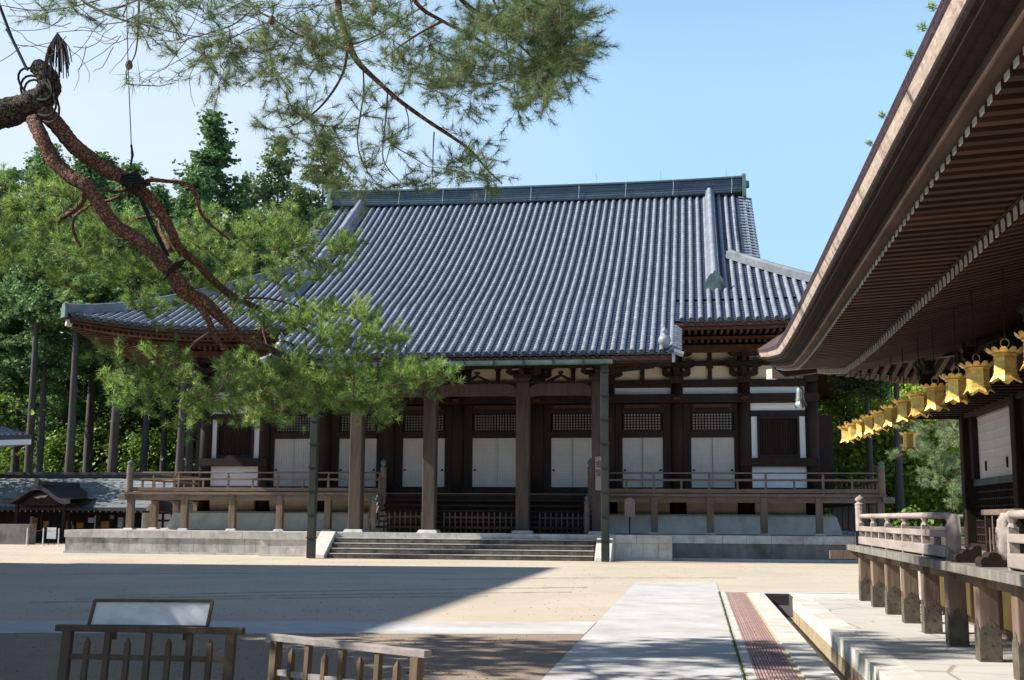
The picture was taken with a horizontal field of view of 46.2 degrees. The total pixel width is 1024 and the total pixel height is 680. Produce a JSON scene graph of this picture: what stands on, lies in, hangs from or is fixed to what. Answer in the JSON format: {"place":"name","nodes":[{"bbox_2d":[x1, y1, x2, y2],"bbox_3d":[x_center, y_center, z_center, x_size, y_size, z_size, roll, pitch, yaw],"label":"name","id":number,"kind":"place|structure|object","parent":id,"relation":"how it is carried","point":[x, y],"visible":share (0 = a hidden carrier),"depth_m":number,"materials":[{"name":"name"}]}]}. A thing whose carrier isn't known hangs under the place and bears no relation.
{"place":"outdoors","nodes":[
{"label":"outdoors","id":0,"kind":"place"},
{"bbox_2d":[0,426,31,447],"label":"tall hall","id":1,"kind":"structure","parent":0,"point":[9,437],"depth_m":45.34,"materials":[{"name":"tile"}]},
{"bbox_2d":[0,524,36,544],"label":"wall","id":2,"kind":"structure","parent":0,"point":[15,534],"depth_m":74.60,"materials":[{"name":"concrete"}]},
{"bbox_2d":[0,621,595,633],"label":"cross path","id":3,"kind":"structure","parent":0,"point":[365,627],"depth_m":20.61,"materials":[{"name":"stone"}]},
{"bbox_2d":[0,544,920,679],"bbox_3d":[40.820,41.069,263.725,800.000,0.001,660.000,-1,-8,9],"label":"ground","id":4,"kind":"structure","parent":0,"point":[601,598],"depth_m":34.62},
{"bbox_2d":[47,527,56,543],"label":"floor notice","id":5,"kind":"object","parent":4,"relation":"on","point":[51,535],"visible":1,"depth_m":75.28,"materials":[{"name":"paper"}]},
{"bbox_2d":[0,633,583,679],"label":"gravel bed","id":6,"kind":"object","parent":4,"relation":"on","point":[494,660],"visible":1,"depth_m":16.47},
{"bbox_2d":[55,624,245,679],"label":"barrier","id":7,"kind":"object","parent":6,"relation":"on","point":[67,655],"visible":1,"depth_m":11.32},
{"bbox_2d":[87,599,213,639],"bbox_3d":[-3.490,2.700,11.594,1.217,0.386,0.148,-1,-8,6],"label":"sign board","id":8,"kind":"object","parent":7,"relation":"attached to","point":[170,612],"visible":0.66,"depth_m":11.60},
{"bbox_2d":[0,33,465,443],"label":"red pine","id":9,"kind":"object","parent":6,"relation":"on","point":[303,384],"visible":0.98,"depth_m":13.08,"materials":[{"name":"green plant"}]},
{"bbox_2d":[0,4,59,123],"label":"support rope","id":10,"kind":"object","parent":9,"relation":"attached to","point":[50,87],"visible":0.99,"depth_m":12.12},
{"bbox_2d":[121,0,150,196],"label":"support wire","id":11,"kind":"object","parent":9,"relation":"attached to","point":[135,178],"visible":0.96,"depth_m":12.37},
{"bbox_2d":[139,197,185,279],"bbox_3d":[-3.567,-1.038,12.112,0.689,0.925,0.133,-5,-10,31],"label":"stay rope","id":12,"kind":"object","parent":9,"relation":"attached to","point":[176,265],"visible":1,"depth_m":12.13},
{"bbox_2d":[265,633,430,679],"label":"barrier","id":13,"kind":"object","parent":6,"relation":"on","point":[415,655],"visible":1,"depth_m":10.32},
{"bbox_2d":[0,0,622,222],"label":"overhanging pine","id":14,"kind":"object","parent":4,"relation":"on","point":[557,51],"visible":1,"depth_m":7.59,"materials":[{"name":"green plant"}]},
{"bbox_2d":[29,573,735,602],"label":"rake ridges","id":15,"kind":"object","parent":4,"relation":"on","point":[204,597],"visible":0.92,"depth_m":29.80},
{"bbox_2d":[3,553,813,563],"bbox_3d":[-3.522,9.845,53.949,48.517,0.001,1.256,-1,-9,10],"label":"stone edging","id":16,"kind":"object","parent":4,"relation":"on","point":[235,556],"visible":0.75,"depth_m":55.95,"materials":[{"name":"stone"}]},
{"bbox_2d":[0,557,831,679],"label":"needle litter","id":17,"kind":"object","parent":4,"relation":"on","point":[329,611],"visible":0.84,"depth_m":25.37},
{"bbox_2d":[61,173,894,561],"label":"temple hall","id":18,"kind":"structure","parent":4,"relation":"on","point":[625,331],"depth_m":60.68,"materials":[{"name":"tile"}]},
{"bbox_2d":[216,419,254,457],"bbox_3d":[-14.772,5.290,64.192,2.060,2.080,0.240,-1,-8,9],"label":"window","id":19,"kind":"structure","parent":18,"relation":"in","point":[232,442],"depth_m":64.17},
{"bbox_2d":[273,439,293,485],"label":"door","id":20,"kind":"structure","parent":18,"relation":"in","point":[284,448],"depth_m":63.63,"materials":[{"name":"paper"}]},
{"bbox_2d":[292,439,309,485],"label":"door","id":21,"kind":"structure","parent":18,"relation":"in","point":[301,447],"depth_m":63.44,"materials":[{"name":"paper"}]},
{"bbox_2d":[338,439,349,486],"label":"door","id":22,"kind":"structure","parent":18,"relation":"in","point":[344,444],"depth_m":63.13,"materials":[{"name":"paper"}]},
{"bbox_2d":[364,439,376,486],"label":"door","id":23,"kind":"structure","parent":18,"relation":"in","point":[370,444],"depth_m":62.87,"materials":[{"name":"paper"}]},
{"bbox_2d":[367,511,421,531],"bbox_3d":[-5.549,8.810,58.129,2.956,0.990,0.105,-1,-8,9],"label":"picket fence","id":24,"kind":"object","parent":18,"relation":"on","point":[395,517],"visible":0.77,"depth_m":58.10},
{"bbox_2d":[402,438,422,486],"bbox_3d":[-5.149,6.388,62.561,1.111,2.500,0.100,-1,-8,9],"label":"door","id":25,"kind":"structure","parent":18,"relation":"in","point":[412,448],"depth_m":62.55,"materials":[{"name":"paper"}]},
{"bbox_2d":[437,438,444,486],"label":"door","id":26,"kind":"structure","parent":18,"relation":"in","point":[441,441],"depth_m":62.29,"materials":[{"name":"paper"}]},
{"bbox_2d":[443,512,514,532],"bbox_3d":[-1.373,8.744,57.493,3.906,0.990,0.105,-1,-8,9],"label":"picket fence","id":27,"kind":"object","parent":18,"relation":"on","point":[483,517],"visible":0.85,"depth_m":57.50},
{"bbox_2d":[472,438,497,486],"bbox_3d":[-1.393,6.328,61.989,1.311,2.500,0.100,-1,-8,9],"label":"door","id":28,"kind":"structure","parent":18,"relation":"in","point":[485,450],"depth_m":61.99,"materials":[{"name":"paper"}]},
{"bbox_2d":[497,438,515,486],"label":"door","id":29,"kind":"structure","parent":18,"relation":"in","point":[506,462],"depth_m":61.77,"materials":[{"name":"paper"}]},
{"bbox_2d":[551,438,572,486],"bbox_3d":[2.561,6.266,61.387,1.111,2.500,0.100,-1,-8,9],"label":"door","id":30,"kind":"structure","parent":18,"relation":"in","point":[561,448],"depth_m":61.38,"materials":[{"name":"paper"}]},
{"bbox_2d":[539,512,591,533],"bbox_3d":[2.754,8.679,56.865,2.956,0.990,0.105,-1,-8,9],"label":"picket fence","id":31,"kind":"object","parent":18,"relation":"on","point":[556,518],"visible":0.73,"depth_m":56.91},
{"bbox_2d":[573,438,591,486],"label":"door","id":32,"kind":"structure","parent":18,"relation":"in","point":[582,447],"depth_m":61.20,"materials":[{"name":"paper"}]},
{"bbox_2d":[595,456,600,489],"bbox_3d":[4.070,6.221,55.971,0.370,1.570,0.068,-1,-8,9],"label":"name plaque","id":33,"kind":"object","parent":18,"relation":"attached to","point":[597,473],"visible":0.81,"depth_m":55.95,"materials":[{"name":"brown"}]},
{"bbox_2d":[625,497,634,533],"bbox_3d":[5.605,8.361,57.118,0.600,1.730,0.220,-1,-8,9],"label":"notice post","id":34,"kind":"object","parent":18,"relation":"on","point":[629,507],"visible":0.9,"depth_m":57.09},
{"bbox_2d":[622,438,642,486],"bbox_3d":[6.119,6.210,60.845,1.011,2.500,0.100,-1,-8,9],"label":"door","id":35,"kind":"structure","parent":18,"relation":"in","point":[632,447],"depth_m":60.86,"materials":[{"name":"paper"}]},
{"bbox_2d":[643,438,662,486],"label":"door","id":36,"kind":"structure","parent":18,"relation":"in","point":[652,447],"depth_m":60.67,"materials":[{"name":"paper"}]},
{"bbox_2d":[691,438,712,487],"bbox_3d":[9.554,6.156,60.322,1.061,2.500,0.100,-1,-8,9],"label":"door","id":37,"kind":"structure","parent":18,"relation":"in","point":[701,448],"depth_m":60.33,"materials":[{"name":"paper"}]},
{"bbox_2d":[712,437,734,487],"bbox_3d":[10.605,6.134,60.122,1.061,2.500,0.100,-1,-8,9],"label":"door","id":38,"kind":"structure","parent":18,"relation":"in","point":[723,447],"depth_m":60.12,"materials":[{"name":"paper"}]},
{"bbox_2d":[757,416,799,457],"bbox_3d":[13.300,4.848,59.916,2.060,2.080,0.240,-1,-8,9],"label":"window","id":39,"kind":"structure","parent":18,"relation":"in","point":[777,436],"depth_m":59.90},
{"bbox_2d":[718,591,748,679],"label":"grass","id":40,"kind":"structure","parent":4,"relation":"on","point":[735,646],"depth_m":18.28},
{"bbox_2d":[745,593,804,679],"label":"mortar strip","id":41,"kind":"object","parent":4,"relation":"on","point":[790,660],"visible":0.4,"depth_m":18.31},
{"bbox_2d":[721,592,839,679],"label":"curb stones","id":42,"kind":"object","parent":4,"relation":"on","point":[809,662],"visible":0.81,"depth_m":18.05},
{"bbox_2d":[785,617,844,679],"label":"drain bed","id":43,"kind":"object","parent":4,"relation":"in","point":[824,659],"depth_m":20.47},
{"bbox_2d":[764,593,793,616],"bbox_3d":[6.440,6.431,28.560,0.668,0.490,4.726,-1,-8,9],"label":"drain mouth","id":44,"kind":"object","parent":43,"relation":"in","point":[783,603],"visible":0.34,"depth_m":30.81},
{"bbox_2d":[793,610,865,679],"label":"kerb foot","id":45,"kind":"object","parent":43,"relation":"on","point":[842,666],"visible":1,"depth_m":19.02},
{"bbox_2d":[720,591,920,594],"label":"cross curb","id":46,"kind":"structure","parent":4,"relation":"on","point":[792,592],"depth_m":30.82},
{"bbox_2d":[793,598,926,679],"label":"pavement kerb","id":47,"kind":"structure","parent":4,"relation":"on","point":[864,657],"depth_m":16.64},
{"bbox_2d":[893,382,904,521],"bbox_3d":[20.903,2.312,64.042,5.099,18.384,5.456,-6,-10,37],"label":"cedar tree","id":48,"kind":"object","parent":4,"relation":"on","point":[899,497],"depth_m":63.21,"materials":[{"name":"plant"}]},
{"bbox_2d":[890,505,941,536],"bbox_3d":[16.656,8.139,49.397,2.750,2.737,2.418,-5,-10,31],"label":"shrub","id":49,"kind":"object","parent":4,"relation":"on","point":[914,522],"visible":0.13,"depth_m":49.27,"materials":[{"name":"green plant"}]},
{"bbox_2d":[885,419,961,510],"bbox_3d":[15.148,5.215,43.591,4.692,6.814,4.641,8,-11,-42],"label":"soft pine","id":50,"kind":"object","parent":4,"relation":"on","point":[947,464],"visible":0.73,"depth_m":43.33,"materials":[{"name":"green plant"}]},
{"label":"drain trough","id":51,"kind":"structure","parent":4,"relation":"in","visible":0},
{"bbox_2d":[725,592,747,599],"bbox_3d":[5.525,6.308,29.510,0.496,0.055,2.588,-1,-8,9],"label":"drain grating","id":52,"kind":"object","parent":51,"relation":"on","point":[736,596],"visible":0.81,"depth_m":29.49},
{"bbox_2d":[728,599,752,607],"bbox_3d":[5.132,5.931,26.968,0.496,0.055,2.588,-1,-8,9],"label":"drain grating","id":53,"kind":"object","parent":51,"relation":"on","point":[738,603],"visible":0.85,"depth_m":26.76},
{"bbox_2d":[731,607,758,617],"bbox_3d":[4.739,5.553,24.426,0.496,0.055,2.588,-1,-8,9],"label":"drain grating","id":54,"kind":"object","parent":51,"relation":"on","point":[749,612],"visible":0.88,"depth_m":24.32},
{"bbox_2d":[735,617,766,629],"bbox_3d":[4.346,5.176,21.884,0.496,0.055,2.588,-1,-8,9],"label":"drain grating","id":55,"kind":"object","parent":51,"relation":"on","point":[749,621],"visible":0.81,"depth_m":21.69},
{"bbox_2d":[739,629,776,645],"bbox_3d":[3.953,4.799,19.341,0.496,0.055,2.588,-1,-8,9],"label":"drain grating","id":56,"kind":"object","parent":51,"relation":"on","point":[763,637],"visible":0.77,"depth_m":19.20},
{"bbox_2d":[745,644,789,666],"bbox_3d":[3.559,4.421,16.799,0.496,0.055,2.588,-1,-8,9],"label":"drain grating","id":57,"kind":"object","parent":51,"relation":"on","point":[776,651],"visible":0.87,"depth_m":16.63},
{"bbox_2d":[752,665,798,679],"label":"drain grating","id":58,"kind":"object","parent":51,"relation":"on","point":[789,674],"visible":0.93,"depth_m":14.79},
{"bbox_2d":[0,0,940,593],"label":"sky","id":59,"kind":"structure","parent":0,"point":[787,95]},
{"bbox_2d":[35,541,964,545],"bbox_3d":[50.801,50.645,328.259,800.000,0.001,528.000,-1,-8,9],"label":"forest floor","id":60,"kind":"structure","parent":0,"point":[45,542],"depth_m":80.01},
{"bbox_2d":[0,363,34,473],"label":"broadleaf tree","id":61,"kind":"object","parent":60,"relation":"on","point":[10,405],"visible":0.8,"depth_m":86.19,"materials":[{"name":"green plant"}]},
{"bbox_2d":[0,422,59,471],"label":"broadleaf tree","id":62,"kind":"object","parent":60,"relation":"on","point":[7,461],"visible":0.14,"depth_m":112.50,"materials":[{"name":"green plant"}]},
{"bbox_2d":[0,143,69,471],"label":"cedar tree","id":63,"kind":"object","parent":60,"relation":"on","point":[12,290],"visible":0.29,"depth_m":93.14,"materials":[{"name":"green plant"}]},
{"bbox_2d":[0,167,69,432],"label":"cedar tree","id":64,"kind":"object","parent":60,"relation":"on","point":[11,378],"visible":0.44,"depth_m":100.67,"materials":[{"name":"green plant"}]},
{"bbox_2d":[0,152,71,471],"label":"cedar tree","id":65,"kind":"object","parent":60,"relation":"on","point":[14,466],"visible":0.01,"depth_m":103.39,"materials":[{"name":"green plant"}]},
{"bbox_2d":[2,154,100,471],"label":"cedar tree","id":66,"kind":"object","parent":60,"relation":"on","point":[49,338],"visible":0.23,"depth_m":96.88,"materials":[{"name":"green plant"}]},
{"bbox_2d":[7,425,104,471],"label":"broadleaf tree","id":67,"kind":"object","parent":60,"relation":"on","point":[52,444],"visible":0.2,"depth_m":109.83,"materials":[{"name":"green plant"}]},
{"bbox_2d":[10,226,130,441],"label":"cedar tree","id":68,"kind":"object","parent":60,"relation":"on","point":[54,421],"visible":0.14,"depth_m":114.86,"materials":[{"name":"green plant"}]},
{"bbox_2d":[17,152,124,471],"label":"cedar tree","id":69,"kind":"object","parent":60,"relation":"on","point":[42,294],"visible":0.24,"depth_m":90.33,"materials":[{"name":"green plant"}]},
{"bbox_2d":[59,151,123,471],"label":"cedar tree","id":70,"kind":"object","parent":60,"relation":"on","point":[91,371],"visible":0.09,"depth_m":106.59,"materials":[{"name":"green plant"}]},
{"bbox_2d":[0,472,192,542],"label":"shop house","id":71,"kind":"structure","parent":60,"relation":"on","point":[62,501],"depth_m":83.73,"materials":[{"name":"dark timber"},{"name":"grey roof tile"},{"name":"white plaster"}]},
{"bbox_2d":[54,414,153,471],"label":"broadleaf tree","id":72,"kind":"object","parent":60,"relation":"on","point":[103,446],"visible":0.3,"depth_m":111.23,"materials":[{"name":"green plant"}]},
{"bbox_2d":[64,159,157,471],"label":"cedar tree","id":73,"kind":"object","parent":60,"relation":"on","point":[115,414],"visible":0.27,"depth_m":88.75,"materials":[{"name":"green plant"}]},
{"bbox_2d":[59,221,179,459],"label":"cedar tree","id":74,"kind":"object","parent":60,"relation":"on","point":[136,418],"visible":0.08,"depth_m":114.80,"materials":[{"name":"green plant"}]},
{"bbox_2d":[95,182,174,471],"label":"cedar tree","id":75,"kind":"object","parent":60,"relation":"on","point":[160,194],"visible":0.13,"depth_m":99.76,"materials":[{"name":"green plant"}]},
{"bbox_2d":[95,427,184,471],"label":"broadleaf tree","id":76,"kind":"object","parent":60,"relation":"on","point":[153,460],"visible":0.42,"depth_m":108.50,"materials":[{"name":"green plant"}]},
{"bbox_2d":[134,418,196,480],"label":"broadleaf tree","id":77,"kind":"object","parent":60,"relation":"on","point":[172,452],"visible":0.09,"depth_m":109.38,"materials":[{"name":"green plant"}]},
{"bbox_2d":[159,196,179,471],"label":"cedar tree","id":78,"kind":"object","parent":60,"relation":"on","point":[163,455],"depth_m":106.56,"materials":[{"name":"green plant"}]},
{"bbox_2d":[138,171,228,486],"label":"cedar tree","id":79,"kind":"object","parent":60,"relation":"on","point":[184,210],"visible":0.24,"depth_m":87.86,"materials":[{"name":"green plant"}]},
{"bbox_2d":[111,108,266,486],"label":"cedar tree","id":80,"kind":"object","parent":60,"relation":"on","point":[215,156],"visible":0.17,"depth_m":107.72,"materials":[{"name":"green plant"}]},
{"bbox_2d":[159,165,228,484],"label":"cedar tree","id":81,"kind":"object","parent":60,"relation":"on","point":[201,173],"visible":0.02,"depth_m":95.63,"materials":[{"name":"green plant"}]},
{"bbox_2d":[195,171,264,417],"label":"cedar tree","id":82,"kind":"object","parent":60,"relation":"on","point":[252,200],"visible":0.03,"depth_m":115.19,"materials":[{"name":"green plant"}]},
{"bbox_2d":[238,131,306,281],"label":"cedar tree","id":83,"kind":"object","parent":60,"relation":"on","point":[265,191],"visible":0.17,"depth_m":111.25,"materials":[{"name":"green plant"}]},
{"bbox_2d":[288,185,316,238],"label":"cedar tree","id":84,"kind":"object","parent":60,"relation":"on","point":[302,212],"visible":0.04,"depth_m":119.36,"materials":[{"name":"green plant"}]},
{"bbox_2d":[284,129,354,251],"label":"cedar tree","id":85,"kind":"object","parent":60,"relation":"on","point":[309,198],"visible":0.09,"depth_m":110.86,"materials":[{"name":"green plant"}]},
{"bbox_2d":[827,374,893,521],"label":"cedar tree","id":86,"kind":"object","parent":60,"relation":"on","point":[873,393],"visible":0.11,"depth_m":69.35,"materials":[{"name":"plant"}]},
{"bbox_2d":[818,385,927,514],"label":"broadleaf tree","id":87,"kind":"object","parent":60,"relation":"on","point":[831,403],"visible":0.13,"depth_m":83.94,"materials":[{"name":"green plant"}]},
{"bbox_2d":[833,388,961,523],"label":"broadleaf tree","id":88,"kind":"object","parent":60,"relation":"on","point":[912,482],"visible":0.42,"depth_m":79.50,"materials":[{"name":"green plant"}]},
{"bbox_2d":[850,383,962,526],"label":"broadleaf tree","id":89,"kind":"object","parent":60,"relation":"on","point":[941,496],"visible":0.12,"depth_m":80.73,"materials":[{"name":"green plant"}]},
{"bbox_2d":[542,582,742,679],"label":"path","id":90,"kind":"structure","parent":0,"point":[658,631],"depth_m":18.57,"materials":[{"name":"stone"}]},
{"bbox_2d":[790,593,920,599],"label":"paving","id":91,"kind":"structure","parent":0,"point":[818,595],"depth_m":29.74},
{"bbox_2d":[812,598,1014,679],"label":"flagstone pavement","id":92,"kind":"structure","parent":0,"point":[914,647],"depth_m":16.30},
{"bbox_2d":[758,0,1023,679],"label":"bark roofed hall","id":93,"kind":"structure","parent":92,"relation":"on","point":[927,231],"depth_m":13.85,"materials":[{"name":"brown wood"}]},
{"bbox_2d":[793,376,806,407],"bbox_3d":[6.648,1.135,27.749,0.321,0.876,0.300,-6,-11,38],"label":"wind bell","id":94,"kind":"object","parent":93,"relation":"hanging from","point":[800,396],"visible":1,"depth_m":27.65,"materials":[{"name":"grey metal"}]},
{"bbox_2d":[837,383,853,442],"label":"hanging lantern","id":95,"kind":"object","parent":93,"relation":"hanging from","point":[844,430],"visible":0.6,"depth_m":25.70,"materials":[{"name":"gold metal"}]},
{"bbox_2d":[844,378,862,440],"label":"hanging lantern","id":96,"kind":"object","parent":93,"relation":"hanging from","point":[851,430],"visible":0.7,"depth_m":24.48,"materials":[{"name":"gold metal"}]},
{"bbox_2d":[852,373,870,437],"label":"hanging lantern","id":97,"kind":"object","parent":93,"relation":"hanging from","point":[860,427],"visible":0.7,"depth_m":23.28,"materials":[{"name":"gold metal"}]},
{"bbox_2d":[860,375,880,435],"bbox_3d":[6.638,1.113,22.235,0.402,1.288,0.402,-1,-9,8],"label":"hanging lantern","id":98,"kind":"object","parent":93,"relation":"hanging from","point":[869,422],"visible":0.73,"depth_m":22.08,"materials":[{"name":"gold metal"}]},
{"bbox_2d":[869,364,891,431],"bbox_3d":[6.456,0.952,21.015,0.402,1.288,0.402,2,-8,-8],"label":"hanging lantern","id":99,"kind":"object","parent":93,"relation":"hanging from","point":[879,419],"visible":0.74,"depth_m":20.86,"materials":[{"name":"gold metal"}]},
{"bbox_2d":[880,357,902,427],"bbox_3d":[6.267,0.793,19.808,0.402,1.288,0.402,-4,-8,26],"label":"hanging lantern","id":100,"kind":"object","parent":93,"relation":"hanging from","point":[891,415],"visible":0.76,"depth_m":19.66,"materials":[{"name":"gold metal"}]},
{"bbox_2d":[891,350,916,422],"bbox_3d":[6.078,0.637,18.622,0.402,1.288,0.402,-1,-9,8],"label":"hanging lantern","id":101,"kind":"object","parent":93,"relation":"hanging from","point":[903,408],"visible":0.84,"depth_m":18.46,"materials":[{"name":"gold metal"}]},
{"bbox_2d":[899,397,918,450],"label":"hanging lantern","id":102,"kind":"object","parent":93,"relation":"hanging from","point":[909,442],"visible":0.99,"depth_m":25.29,"materials":[{"name":"gold metal"}]},
{"bbox_2d":[906,337,932,417],"bbox_3d":[5.904,0.479,17.418,0.402,1.288,0.402,2,-9,-8],"label":"hanging lantern","id":103,"kind":"object","parent":93,"relation":"hanging from","point":[918,400],"visible":0.83,"depth_m":17.25,"materials":[{"name":"gold metal"}]},
{"bbox_2d":[920,324,949,411],"bbox_3d":[5.697,0.314,16.203,0.402,1.288,0.402,-5,-9,26],"label":"hanging lantern","id":104,"kind":"object","parent":93,"relation":"hanging from","point":[935,396],"visible":0.96,"depth_m":16.04,"materials":[{"name":"gold metal"}]},
{"bbox_2d":[939,308,969,404],"bbox_3d":[5.536,0.150,14.998,0.402,1.288,0.402,0,-8,8],"label":"hanging lantern","id":105,"kind":"object","parent":93,"relation":"hanging from","point":[955,384],"visible":0.92,"depth_m":14.85,"materials":[{"name":"gold metal"}]},
{"bbox_2d":[958,291,994,395],"bbox_3d":[5.325,-0.020,13.811,0.402,1.288,0.402,0,-9,-8],"label":"hanging lantern","id":106,"kind":"object","parent":93,"relation":"hanging from","point":[977,377],"visible":0.97,"depth_m":13.65,"materials":[{"name":"gold metal"}]},
{"bbox_2d":[976,412,996,478],"bbox_3d":[8.774,1.961,22.163,0.060,1.170,1.246,-1,-8,9],"label":"door","id":107,"kind":"structure","parent":93,"relation":"in","point":[987,459],"depth_m":22.13,"materials":[{"name":"white paint"}]},
{"bbox_2d":[992,406,1011,476],"bbox_3d":[8.528,1.725,20.572,0.060,1.170,1.980,-1,-8,9],"label":"door","id":108,"kind":"structure","parent":93,"relation":"in","point":[1001,420],"depth_m":20.98,"materials":[{"name":"white paint"}]},
{"bbox_2d":[981,509,1023,552],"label":"lattice gate","id":109,"kind":"structure","parent":93,"relation":"on","point":[990,541],"depth_m":15.00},
{"bbox_2d":[984,268,1023,383],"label":"hanging lantern","id":110,"kind":"object","parent":93,"relation":"hanging from","point":[1005,365],"visible":0.99,"depth_m":12.44,"materials":[{"name":"gold metal"}]},
{"bbox_2d":[892,510,963,536],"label":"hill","id":111,"kind":"structure","parent":0,"point":[962,534],"depth_m":122.36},
{"bbox_2d":[0,376,960,526],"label":"wood","id":112,"kind":"object","parent":111,"relation":"on","point":[9,395],"depth_m":182.95,"materials":[{"name":"plant"}]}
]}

